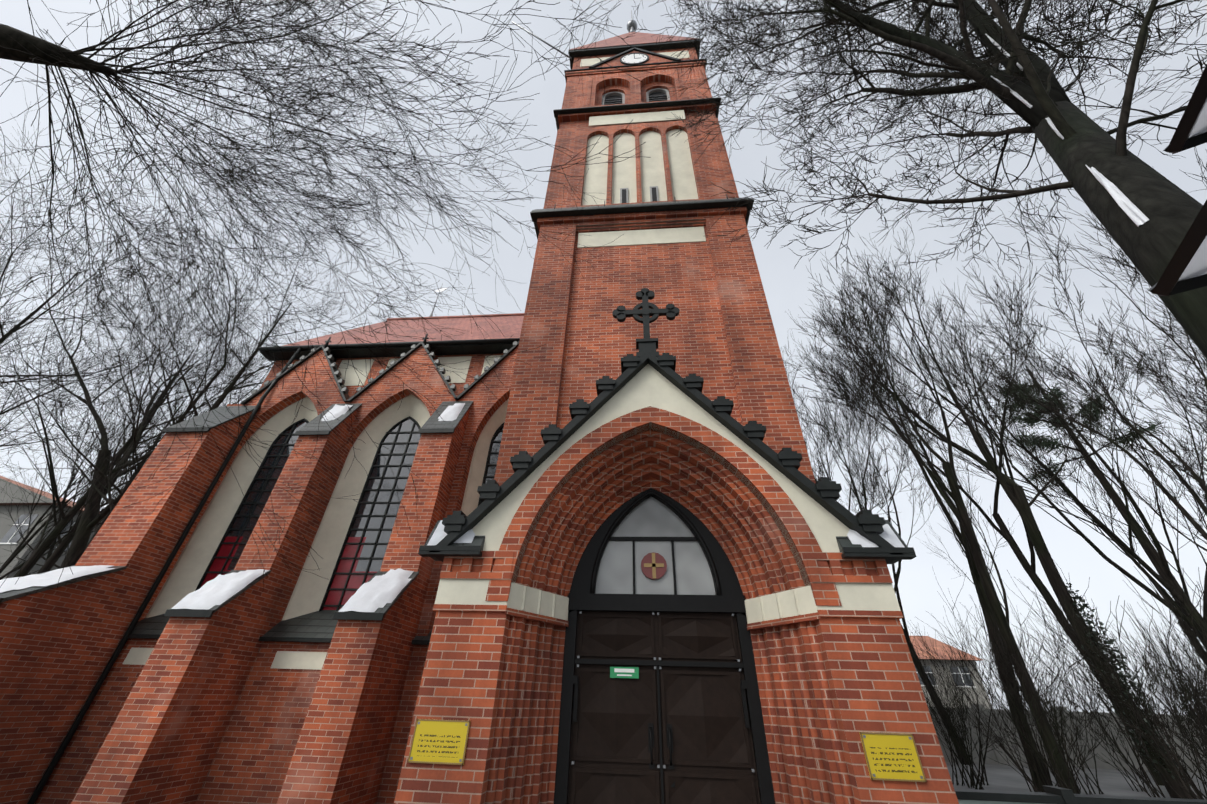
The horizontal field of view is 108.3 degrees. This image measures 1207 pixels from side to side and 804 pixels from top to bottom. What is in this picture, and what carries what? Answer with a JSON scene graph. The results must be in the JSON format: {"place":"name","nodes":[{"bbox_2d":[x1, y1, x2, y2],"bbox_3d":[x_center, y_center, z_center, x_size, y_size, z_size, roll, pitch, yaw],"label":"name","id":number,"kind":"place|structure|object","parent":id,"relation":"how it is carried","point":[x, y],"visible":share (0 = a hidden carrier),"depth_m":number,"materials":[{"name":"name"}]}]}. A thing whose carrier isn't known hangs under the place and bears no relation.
{"place":"outdoors","nodes":[
{"label":"outdoors","id":0,"kind":"place"},
{"bbox_2d":[0,476,101,579],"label":"house","id":1,"kind":"structure","parent":0,"point":[7,530],"depth_m":25.32,"materials":[{"name":"grey glass"}]},
{"bbox_2d":[0,0,1206,714],"label":"sky","id":2,"kind":"structure","parent":0,"point":[785,287],"materials":[{"name":"white"}]},
{"bbox_2d":[909,636,989,708],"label":"house","id":3,"kind":"structure","parent":0,"point":[938,645],"depth_m":28.55,"materials":[{"name":"grey glass"}]},
{"bbox_2d":[946,763,1206,799],"bbox_3d":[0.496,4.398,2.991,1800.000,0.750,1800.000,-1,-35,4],"label":"ground","id":4,"kind":"structure","parent":0,"point":[1112,782],"depth_m":12.57,"materials":[{"name":"white snow"}]},
{"bbox_2d":[0,301,52,399],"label":"tree","id":5,"kind":"object","parent":4,"relation":"on","point":[26,327],"visible":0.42,"depth_m":19.09,"materials":[{"name":"black plant"}]},
{"bbox_2d":[0,145,83,339],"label":"tree","id":6,"kind":"object","parent":4,"relation":"on","point":[20,255],"visible":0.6,"depth_m":17.59,"materials":[{"name":"black plant"}]},
{"bbox_2d":[0,363,102,451],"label":"tree","id":7,"kind":"object","parent":4,"relation":"on","point":[25,419],"visible":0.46,"depth_m":20.93,"materials":[{"name":"black plant"}]},
{"bbox_2d":[0,407,164,579],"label":"tree","id":8,"kind":"object","parent":4,"relation":"on","point":[10,558],"visible":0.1,"depth_m":21.69,"materials":[{"name":"black plant"}]},
{"bbox_2d":[37,367,176,561],"bbox_3d":[-25.872,5.186,22.344,8.163,18.519,7.512,-23,-42,32],"label":"tree","id":9,"kind":"object","parent":4,"relation":"on","point":[52,547],"visible":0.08,"depth_m":23.14,"materials":[{"name":"black plant"}]},
{"bbox_2d":[1,343,250,567],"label":"tree","id":10,"kind":"object","parent":4,"relation":"on","point":[100,525],"visible":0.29,"depth_m":21.07,"materials":[{"name":"black plant"}]},
{"bbox_2d":[0,87,262,460],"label":"tree","id":11,"kind":"object","parent":4,"relation":"on","point":[14,328],"visible":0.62,"depth_m":14.32,"materials":[{"name":"black plant"}]},
{"bbox_2d":[0,267,269,577],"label":"tree","id":12,"kind":"object","parent":4,"relation":"on","point":[52,560],"visible":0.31,"depth_m":18.16,"materials":[{"name":"black plant"}]},
{"bbox_2d":[0,218,271,577],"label":"tree","id":13,"kind":"object","parent":4,"relation":"on","point":[37,553],"visible":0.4,"depth_m":17.36,"materials":[{"name":"black plant"}]},
{"bbox_2d":[0,158,340,568],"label":"tree","id":14,"kind":"object","parent":4,"relation":"on","point":[78,545],"visible":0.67,"depth_m":16.28,"materials":[{"name":"black plant"}]},
{"bbox_2d":[0,116,385,512],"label":"tree","id":15,"kind":"object","parent":4,"relation":"on","point":[108,500],"visible":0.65,"depth_m":14.36,"materials":[{"name":"black plant"}]},
{"bbox_2d":[126,316,364,426],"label":"tree","id":16,"kind":"object","parent":4,"relation":"on","point":[202,412],"depth_m":19.87,"materials":[{"name":"black plant"}]},
{"bbox_2d":[0,0,660,591],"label":"tree","id":17,"kind":"object","parent":4,"relation":"on","point":[20,46],"visible":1,"depth_m":5.70,"materials":[{"name":"black plant"}]},
{"bbox_2d":[0,10,958,803],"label":"church","id":18,"kind":"structure","parent":4,"relation":"on","point":[638,554],"depth_m":7.37,"materials":[{"name":"brick"}]},
{"bbox_2d":[407,719,470,764],"bbox_3d":[-1.517,3.138,4.032,0.520,0.320,0.018,-1,-35,4],"label":"plaque","id":19,"kind":"object","parent":18,"relation":"attached to","point":[434,741],"visible":1,"depth_m":4.03,"materials":[{"name":"gold metal"}]},
{"bbox_2d":[859,732,926,781],"bbox_3d":[2.471,3.034,3.732,0.440,0.320,0.018,-1,-35,4],"label":"plaque","id":20,"kind":"object","parent":18,"relation":"attached to","point":[892,757],"visible":0.92,"depth_m":3.73,"materials":[{"name":"gold metal"}]},
{"bbox_2d":[783,351,845,481],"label":"tree","id":21,"kind":"object","parent":4,"relation":"on","point":[822,472],"visible":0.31,"depth_m":21.08,"materials":[{"name":"black plant"}]},
{"bbox_2d":[793,329,928,513],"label":"tree","id":22,"kind":"object","parent":4,"relation":"on","point":[859,421],"visible":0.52,"depth_m":16.02,"materials":[{"name":"black plant"}]},
{"bbox_2d":[545,0,1206,358],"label":"tree","id":23,"kind":"object","parent":4,"relation":"on","point":[1145,214],"visible":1,"depth_m":6.74,"materials":[{"name":"black plant"}]},
{"bbox_2d":[780,298,971,764],"bbox_3d":[13.193,4.197,21.040,9.921,20.738,7.432,10,-35,-12],"label":"tree","id":24,"kind":"object","parent":4,"relation":"on","point":[896,575],"visible":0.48,"depth_m":21.98,"materials":[{"name":"black plant"}]},
{"bbox_2d":[781,240,1047,791],"bbox_3d":[11.545,0.708,16.861,6.570,21.634,10.147,-1,-35,4],"label":"tree","id":25,"kind":"object","parent":4,"relation":"on","point":[980,591],"visible":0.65,"depth_m":15.03,"materials":[{"name":"black plant"}]},
{"bbox_2d":[789,252,1078,793],"bbox_3d":[8.289,0.919,12.405,5.127,16.065,3.891,25,-41,-30],"label":"tree","id":26,"kind":"object","parent":4,"relation":"on","point":[962,516],"visible":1,"depth_m":12.76,"materials":[{"name":"black plant"}]},
{"bbox_2d":[893,428,1022,706],"bbox_3d":[22.669,9.434,26.628,6.076,18.896,6.322,-26,-43,34],"label":"tree","id":27,"kind":"object","parent":4,"relation":"on","point":[1006,609],"visible":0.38,"depth_m":27.19,"materials":[{"name":"black plant"}]},
{"bbox_2d":[794,210,1196,798],"bbox_3d":[13.145,1.335,16.520,9.099,20.299,7.410,17,-37,-21],"label":"tree","id":28,"kind":"object","parent":4,"relation":"on","point":[1014,492],"visible":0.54,"depth_m":14.73,"materials":[{"name":"black plant"}]},
{"bbox_2d":[1066,579,1190,785],"bbox_3d":[14.241,7.752,12.143,0.687,5.162,5.874,-26,-43,34],"label":"ivy","id":29,"kind":"object","parent":28,"relation":"attached to","point":[1108,642],"visible":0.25,"depth_m":10.74,"materials":[{"name":"plant"}]},
{"bbox_2d":[848,251,1163,785],"bbox_3d":[16.084,2.911,18.694,8.332,20.322,10.410,-1,-35,4],"label":"tree","id":30,"kind":"object","parent":4,"relation":"on","point":[1004,532],"visible":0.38,"depth_m":17.84,"materials":[{"name":"black plant"}]},
{"bbox_2d":[843,275,1206,640],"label":"tree","id":31,"kind":"object","parent":4,"relation":"on","point":[1168,585],"visible":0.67,"depth_m":15.91,"materials":[{"name":"black plant"}]},
{"bbox_2d":[904,552,1206,799],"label":"shrubs","id":32,"kind":"object","parent":4,"relation":"on","point":[1197,712],"visible":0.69,"depth_m":8.17,"materials":[{"name":"grey plant"}]},
{"bbox_2d":[925,286,1206,629],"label":"tree","id":33,"kind":"object","parent":4,"relation":"on","point":[1188,477],"visible":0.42,"depth_m":18.24,"materials":[{"name":"black plant"}]},
{"bbox_2d":[928,704,1206,772],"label":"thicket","id":34,"kind":"object","parent":4,"relation":"on","point":[995,755],"visible":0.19,"depth_m":16.36,"materials":[{"name":"plant"}]},
{"bbox_2d":[939,172,1206,539],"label":"tree","id":35,"kind":"object","parent":4,"relation":"on","point":[1190,518],"visible":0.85,"depth_m":14.08,"materials":[{"name":"black plant"}]},
{"bbox_2d":[954,785,1206,803],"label":"fence","id":36,"kind":"object","parent":4,"relation":"on","point":[1054,795],"visible":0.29,"depth_m":4.86,"materials":[{"name":"metal"}]},
{"bbox_2d":[975,353,1206,664],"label":"tree","id":37,"kind":"object","parent":4,"relation":"on","point":[1154,583],"visible":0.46,"depth_m":15.50,"materials":[{"name":"black plant"}]},
{"bbox_2d":[997,371,1202,642],"bbox_3d":[20.459,4.690,16.837,4.704,15.507,4.394,-27,-44,35],"label":"pine","id":38,"kind":"object","parent":4,"relation":"on","point":[1149,550],"visible":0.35,"depth_m":18.38,"materials":[{"name":"black plant"}]},
{"bbox_2d":[1011,146,1206,493],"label":"tree","id":39,"kind":"object","parent":4,"relation":"on","point":[1194,474],"visible":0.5,"depth_m":15.35,"materials":[{"name":"black plant"}]},
{"bbox_2d":[1048,288,1206,399],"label":"tree","id":40,"kind":"object","parent":4,"relation":"on","point":[1121,338],"visible":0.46,"depth_m":17.67,"materials":[{"name":"black plant"}]},
{"bbox_2d":[1099,419,1206,553],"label":"tree","id":41,"kind":"object","parent":4,"relation":"on","point":[1147,502],"visible":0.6,"depth_m":28.01,"materials":[{"name":"black plant"}]},
{"bbox_2d":[1118,397,1206,507],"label":"tree","id":42,"kind":"object","parent":4,"relation":"on","point":[1181,445],"visible":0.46,"depth_m":19.05,"materials":[{"name":"black plant"}]},
{"bbox_2d":[1148,64,1206,295],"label":"road sign","id":43,"kind":"object","parent":4,"relation":"on","point":[1185,269],"visible":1,"depth_m":2.11,"materials":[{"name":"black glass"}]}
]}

